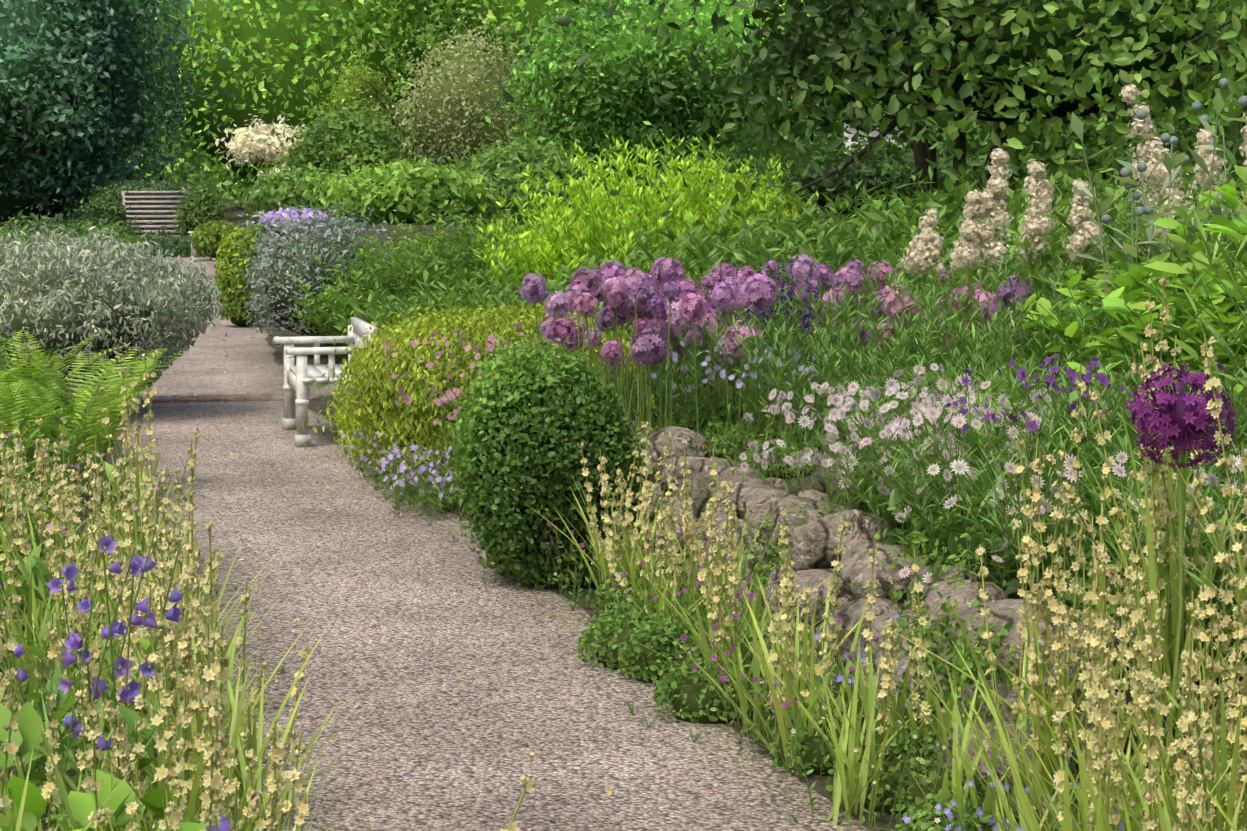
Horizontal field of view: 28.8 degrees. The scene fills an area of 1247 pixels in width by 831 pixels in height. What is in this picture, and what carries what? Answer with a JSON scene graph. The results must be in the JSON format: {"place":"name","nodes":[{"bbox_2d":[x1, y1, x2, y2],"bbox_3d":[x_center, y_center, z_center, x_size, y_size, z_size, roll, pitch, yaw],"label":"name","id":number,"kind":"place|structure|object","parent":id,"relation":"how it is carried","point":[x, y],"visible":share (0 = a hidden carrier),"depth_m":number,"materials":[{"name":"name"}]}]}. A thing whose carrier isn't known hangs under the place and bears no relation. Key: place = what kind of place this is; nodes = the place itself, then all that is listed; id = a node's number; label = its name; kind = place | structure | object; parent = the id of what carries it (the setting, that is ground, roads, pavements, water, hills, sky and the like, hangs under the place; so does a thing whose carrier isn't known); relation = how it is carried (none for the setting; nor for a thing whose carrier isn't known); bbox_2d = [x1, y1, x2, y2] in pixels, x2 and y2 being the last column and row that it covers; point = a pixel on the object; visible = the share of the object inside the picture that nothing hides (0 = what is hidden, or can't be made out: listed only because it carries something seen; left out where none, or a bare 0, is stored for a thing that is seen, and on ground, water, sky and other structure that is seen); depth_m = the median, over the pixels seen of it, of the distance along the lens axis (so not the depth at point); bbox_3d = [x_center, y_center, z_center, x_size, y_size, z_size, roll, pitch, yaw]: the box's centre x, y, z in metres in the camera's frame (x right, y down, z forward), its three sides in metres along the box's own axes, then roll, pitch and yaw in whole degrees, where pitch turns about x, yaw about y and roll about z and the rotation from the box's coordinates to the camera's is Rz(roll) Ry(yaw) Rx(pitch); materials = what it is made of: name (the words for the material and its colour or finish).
{"place":"outdoors","nodes":[
{"label":"outdoors","id":0,"kind":"place"},
{"bbox_2d":[188,231,216,261],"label":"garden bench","id":1,"kind":"object","parent":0,"point":[193,255],"visible":0.21,"depth_m":55.48,"materials":[{"name":"white paint"}]},
{"bbox_2d":[112,235,868,830],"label":"gravel path","id":2,"kind":"structure","parent":0,"point":[444,727],"depth_m":8.85,"materials":[{"name":"grey gravel"}]},
{"bbox_2d":[97,393,319,402],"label":"path threshold setts","id":3,"kind":"structure","parent":2,"relation":"on","point":[217,398],"depth_m":19.70,"materials":[{"name":"grey stone"}]},
{"bbox_2d":[191,219,269,326],"bbox_3d":[-6.097,-2.472,37.918,1.060,1.235,17.133,-1,6,-11],"label":"hedge","id":4,"kind":"object","parent":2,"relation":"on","point":[212,240],"visible":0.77,"depth_m":29.70,"materials":[{"name":"green plant"}]},
{"bbox_2d":[273,317,376,446],"bbox_3d":[-2.080,-0.246,16.797,0.608,0.795,1.310,-1,6,-12],"label":"garden bench","id":5,"kind":"object","parent":2,"relation":"on","point":[301,376],"visible":0.67,"depth_m":16.32,"materials":[{"name":"white paint"}]},
{"bbox_2d":[115,364,803,824],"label":"fallen leaves","id":6,"kind":"object","parent":2,"relation":"on","point":[571,606],"visible":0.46,"depth_m":9.74,"materials":[{"name":"brown plant"}]},
{"bbox_2d":[0,197,1245,830],"bbox_3d":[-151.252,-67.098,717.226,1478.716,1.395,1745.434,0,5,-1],"label":"ground","id":7,"kind":"structure","parent":0,"point":[230,215],"depth_m":13.45,"materials":[{"name":"soil"}]},
{"bbox_2d":[0,330,193,509],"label":"ferns","id":8,"kind":"object","parent":7,"relation":"on","point":[18,388],"visible":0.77,"depth_m":13.66,"materials":[{"name":"green plant"}]},
{"bbox_2d":[0,215,208,830],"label":"green perennials","id":9,"kind":"object","parent":7,"relation":"on","point":[26,737],"visible":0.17,"depth_m":5.98,"materials":[{"name":"green plant"}]},
{"bbox_2d":[0,221,225,411],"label":"silver willow shrub","id":10,"kind":"object","parent":7,"relation":"on","point":[65,309],"visible":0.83,"depth_m":17.86,"materials":[{"name":"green plant"}]},
{"bbox_2d":[0,0,265,228],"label":"tree","id":11,"kind":"object","parent":7,"relation":"on","point":[75,81],"visible":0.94,"depth_m":92.30,"materials":[{"name":"green plant"}]},
{"bbox_2d":[0,431,288,830],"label":"purple flowers","id":12,"kind":"object","parent":7,"relation":"on","point":[113,628],"visible":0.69,"depth_m":5.97,"materials":[{"name":"purple plant"}]},
{"bbox_2d":[122,191,189,235],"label":"stone steps","id":13,"kind":"structure","parent":7,"relation":"on","point":[149,203],"depth_m":85.90,"materials":[{"name":"grey stone"}]},
{"bbox_2d":[71,92,248,209],"bbox_3d":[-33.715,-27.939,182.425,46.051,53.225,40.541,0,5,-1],"label":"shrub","id":14,"kind":"object","parent":7,"relation":"on","point":[195,179],"depth_m":171.41,"materials":[{"name":"green plant"}]},
{"bbox_2d":[0,350,536,830],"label":"flowering plants","id":15,"kind":"object","parent":7,"relation":"on","point":[198,746],"visible":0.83,"depth_m":6.45,"materials":[{"name":"beige plant"}]},
{"bbox_2d":[153,168,418,357],"bbox_3d":[-2.945,-1.633,25.077,2.968,2.078,2.528,-5,7,-40],"label":"grey shrub","id":16,"kind":"object","parent":7,"relation":"on","point":[286,262],"visible":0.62,"depth_m":24.38,"materials":[{"name":"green plant"}]},
{"bbox_2d":[127,0,523,209],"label":"tree","id":17,"kind":"object","parent":7,"relation":"on","point":[298,43],"visible":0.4,"depth_m":116.92,"materials":[{"name":"green plant"}]},
{"bbox_2d":[194,128,540,199],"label":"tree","id":18,"kind":"object","parent":7,"relation":"on","point":[226,186],"depth_m":169.47,"materials":[{"name":"green plant"}]},
{"bbox_2d":[291,196,579,363],"bbox_3d":[-1.598,-1.317,23.833,3.359,1.638,2.800,0,5,-1],"label":"bush","id":19,"kind":"object","parent":7,"relation":"on","point":[373,274],"visible":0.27,"depth_m":23.48,"materials":[{"name":"green plant"}]},
{"bbox_2d":[299,292,664,502],"bbox_3d":[-0.828,-0.107,14.677,2.397,1.246,3.613,0,5,-1],"label":"bush","id":20,"kind":"object","parent":7,"relation":"on","point":[380,411],"visible":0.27,"depth_m":14.03,"materials":[{"name":"green plant"}]},
{"bbox_2d":[84,236,918,830],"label":"soil","id":21,"kind":"structure","parent":7,"relation":"on","point":[812,778],"depth_m":10.23,"materials":[{"name":"soil"}]},
{"bbox_2d":[0,0,1022,259],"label":"shrubs","id":22,"kind":"object","parent":7,"relation":"on","point":[346,150],"visible":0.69,"depth_m":48.58,"materials":[{"name":"green plant"}]},
{"bbox_2d":[404,0,620,176],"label":"tree","id":23,"kind":"object","parent":7,"relation":"on","point":[515,12],"visible":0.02,"depth_m":124.62,"materials":[{"name":"green plant"}]},
{"bbox_2d":[447,331,657,590],"bbox_3d":[-0.311,0.197,10.605,0.936,1.128,0.946,0,5,-1],"label":"clipped round bush","id":24,"kind":"object","parent":7,"relation":"on","point":[536,420],"visible":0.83,"depth_m":10.38,"materials":[{"name":"green plant"}]},
{"bbox_2d":[539,128,715,196],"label":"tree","id":25,"kind":"object","parent":7,"relation":"on","point":[609,174],"depth_m":164.30,"materials":[{"name":"green plant"}]},
{"bbox_2d":[445,0,841,191],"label":"round tree","id":26,"kind":"object","parent":7,"relation":"on","point":[594,104],"visible":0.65,"depth_m":67.59,"materials":[{"name":"green plant"}]},
{"bbox_2d":[464,132,833,305],"bbox_3d":[0.259,-1.655,22.877,3.529,2.127,3.210,0,5,-1],"label":"bright green shrub","id":27,"kind":"object","parent":7,"relation":"on","point":[557,239],"visible":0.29,"depth_m":22.38,"materials":[{"name":"green plant"}]},
{"bbox_2d":[341,429,1124,830],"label":"edging flowers","id":28,"kind":"object","parent":7,"relation":"on","point":[401,483],"visible":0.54,"depth_m":8.21,"materials":[{"name":"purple plant"}]},
{"bbox_2d":[710,0,792,156],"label":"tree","id":29,"kind":"object","parent":7,"relation":"on","point":[729,142],"depth_m":131.41,"materials":[{"name":"green plant"}]},
{"bbox_2d":[290,145,1246,653],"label":"fine green perennials","id":30,"kind":"object","parent":7,"relation":"on","point":[984,361],"visible":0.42,"depth_m":11.14,"materials":[{"name":"green plant"}]},
{"bbox_2d":[518,253,1034,481],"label":"allium flowers","id":31,"kind":"object","parent":7,"relation":"on","point":[666,308],"visible":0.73,"depth_m":12.03,"materials":[{"name":"purple plant"}]},
{"bbox_2d":[363,322,1246,603],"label":"mixed flowers","id":32,"kind":"object","parent":7,"relation":"on","point":[932,413],"visible":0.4,"depth_m":8.94,"materials":[{"name":"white plant"}]},
{"bbox_2d":[388,0,1246,279],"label":"multistem tree","id":33,"kind":"object","parent":7,"relation":"on","point":[1007,68],"visible":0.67,"depth_m":19.36,"materials":[{"name":"green plant"}]},
{"bbox_2d":[844,113,905,154],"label":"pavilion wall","id":34,"kind":"structure","parent":7,"relation":"on","point":[853,131],"depth_m":59.48,"materials":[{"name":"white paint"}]},
{"bbox_2d":[619,421,1145,830],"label":"dry stone wall","id":35,"kind":"structure","parent":7,"relation":"on","point":[822,533],"depth_m":8.53,"materials":[{"name":"grey stone"}]},
{"bbox_2d":[520,377,1246,830],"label":"low green plants","id":36,"kind":"object","parent":7,"relation":"on","point":[692,697],"visible":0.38,"depth_m":7.89,"materials":[{"name":"green plant"}]},
{"bbox_2d":[524,272,1246,830],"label":"flowering plants","id":37,"kind":"object","parent":7,"relation":"on","point":[1210,794],"visible":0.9,"depth_m":6.19,"materials":[{"name":"beige plant"}]},
{"bbox_2d":[711,0,1129,186],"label":"tree","id":38,"kind":"object","parent":7,"relation":"on","point":[974,140],"visible":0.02,"depth_m":114.89,"materials":[{"name":"green plant"}]},
{"bbox_2d":[808,85,1246,364],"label":"flower spikes","id":39,"kind":"object","parent":7,"relation":"on","point":[968,250],"visible":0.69,"depth_m":12.18,"materials":[{"name":"beige plant"}]},
{"bbox_2d":[1017,165,1246,433],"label":"bright leafy perennials","id":40,"kind":"object","parent":7,"relation":"on","point":[1211,287],"visible":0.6,"depth_m":9.45,"materials":[{"name":"green plant"}]},
{"bbox_2d":[1058,0,1246,158],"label":"tree","id":41,"kind":"object","parent":7,"relation":"on","point":[1227,9],"depth_m":105.91,"materials":[{"name":"green plant"}]},
{"bbox_2d":[1069,78,1246,341],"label":"globe thistles","id":42,"kind":"object","parent":7,"relation":"on","point":[1169,163],"visible":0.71,"depth_m":10.43,"materials":[{"name":"green plant"}]},
{"bbox_2d":[1123,362,1235,761],"bbox_3d":[1.361,0.412,5.957,0.273,1.088,0.271,0,5,-1],"label":"allium flower","id":43,"kind":"object","parent":7,"relation":"on","point":[1182,420],"visible":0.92,"depth_m":5.88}
]}

